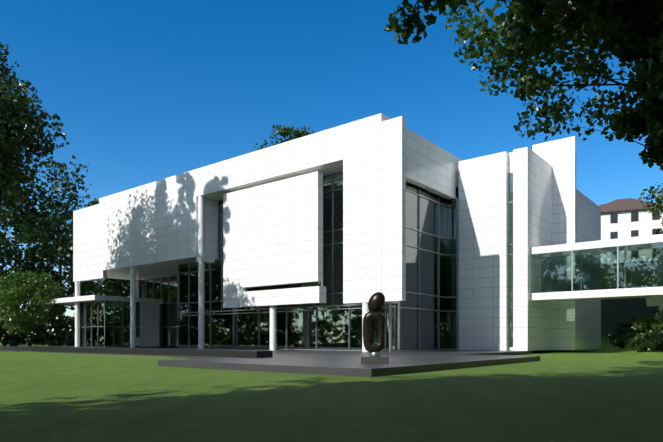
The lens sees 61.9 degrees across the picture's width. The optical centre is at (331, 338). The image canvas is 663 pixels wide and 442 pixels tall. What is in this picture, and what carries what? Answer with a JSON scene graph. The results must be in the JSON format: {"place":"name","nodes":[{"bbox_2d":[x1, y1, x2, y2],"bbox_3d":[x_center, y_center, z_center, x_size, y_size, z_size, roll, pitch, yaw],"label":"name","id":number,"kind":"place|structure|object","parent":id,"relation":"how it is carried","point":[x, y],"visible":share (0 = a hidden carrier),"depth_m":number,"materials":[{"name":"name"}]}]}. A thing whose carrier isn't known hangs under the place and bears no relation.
{"place":"outdoors","nodes":[
{"label":"outdoors","id":0,"kind":"place"},
{"bbox_2d":[0,346,539,376],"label":"terrace","id":1,"kind":"structure","parent":0,"point":[337,363],"depth_m":25.77,"materials":[{"name":"concrete"}]},
{"bbox_2d":[32,346,272,357],"bbox_3d":[-14.053,0.817,38.042,26.700,0.370,1.200,0,0,38],"label":"low platform","id":2,"kind":"object","parent":1,"relation":"on","point":[220,353],"visible":1,"depth_m":34.25,"materials":[{"name":"grey concrete"}]},
{"bbox_2d":[361,292,388,363],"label":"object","id":3,"kind":"object","parent":1,"relation":"on","point":[374,315],"visible":1,"depth_m":22.82,"materials":[{"name":"metal"}]},
{"bbox_2d":[0,260,662,441],"bbox_3d":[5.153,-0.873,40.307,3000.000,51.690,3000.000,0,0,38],"label":"lawn","id":4,"kind":"structure","parent":0,"point":[607,391],"depth_m":12.35,"materials":[{"name":"green plant"}]},
{"bbox_2d":[0,267,69,346],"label":"small tree","id":5,"kind":"object","parent":4,"relation":"on","point":[23,286],"visible":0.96,"depth_m":72.44,"materials":[{"name":"green plant"}]},
{"bbox_2d":[0,37,69,208],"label":"plane tree","id":6,"kind":"object","parent":4,"relation":"on","point":[18,119],"visible":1,"depth_m":39.62,"materials":[{"name":"green plant"}]},
{"bbox_2d":[0,155,129,345],"bbox_3d":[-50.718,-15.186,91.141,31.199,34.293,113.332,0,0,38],"label":"park treeline","id":7,"kind":"object","parent":4,"relation":"on","point":[30,227],"visible":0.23,"depth_m":89.40,"materials":[{"name":"green plant"}]},
{"bbox_2d":[252,124,313,149],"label":"tree","id":8,"kind":"object","parent":4,"relation":"on","point":[283,132],"visible":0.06,"depth_m":106.69,"materials":[{"name":"green plant"}]},
{"bbox_2d":[41,113,662,351],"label":"museum","id":9,"kind":"structure","parent":4,"relation":"on","point":[316,241],"depth_m":49.37,"materials":[{"name":"white enamelled metal panels"},{"name":"glass"},{"name":"aluminium"}]},
{"bbox_2d":[384,0,662,170],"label":"maple tree","id":10,"kind":"object","parent":4,"relation":"on","point":[626,31],"visible":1,"depth_m":13.36,"materials":[{"name":"green plant"}]},
{"bbox_2d":[606,316,646,350],"bbox_3d":[28.439,-0.356,51.941,4.441,3.530,4.336,0,0,38],"label":"bush","id":11,"kind":"object","parent":4,"relation":"on","point":[620,334],"visible":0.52,"depth_m":51.94,"materials":[{"name":"green plant"}]},
{"bbox_2d":[627,319,662,338],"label":"bush","id":12,"kind":"object","parent":4,"relation":"on","point":[630,336],"visible":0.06,"depth_m":47.09,"materials":[{"name":"green plant"}]},
{"bbox_2d":[631,329,660,351],"bbox_3d":[25.172,0.227,43.611,2.598,2.114,2.546,0,0,0],"label":"bush","id":13,"kind":"object","parent":4,"relation":"on","point":[640,342],"visible":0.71,"depth_m":43.48,"materials":[{"name":"green plant"}]},
{"bbox_2d":[631,314,662,338],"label":"bush","id":14,"kind":"object","parent":4,"relation":"on","point":[655,323],"visible":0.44,"depth_m":45.16,"materials":[{"name":"green plant"}]},
{"bbox_2d":[638,186,662,263],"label":"hill tree","id":15,"kind":"object","parent":4,"relation":"on","point":[654,212],"visible":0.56,"depth_m":59.98,"materials":[{"name":"green plant"}]},
{"bbox_2d":[648,329,662,350],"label":"bush","id":16,"kind":"object","parent":4,"relation":"on","point":[656,338],"visible":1,"depth_m":41.48,"materials":[{"name":"green plant"}]},
{"bbox_2d":[657,308,662,319],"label":"bush","id":17,"kind":"object","parent":4,"relation":"on","point":[658,311],"visible":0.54,"depth_m":48.29,"materials":[{"name":"green plant"}]},
{"bbox_2d":[0,0,662,339],"label":"sky","id":18,"kind":"structure","parent":0,"point":[142,92],"materials":[{"name":"blue"}]},
{"bbox_2d":[599,198,662,263],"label":"building","id":19,"kind":"structure","parent":0,"point":[626,218],"depth_m":83.01,"materials":[{"name":"white plaster"},{"name":"roof tile"},{"name":"glass"}]}
]}

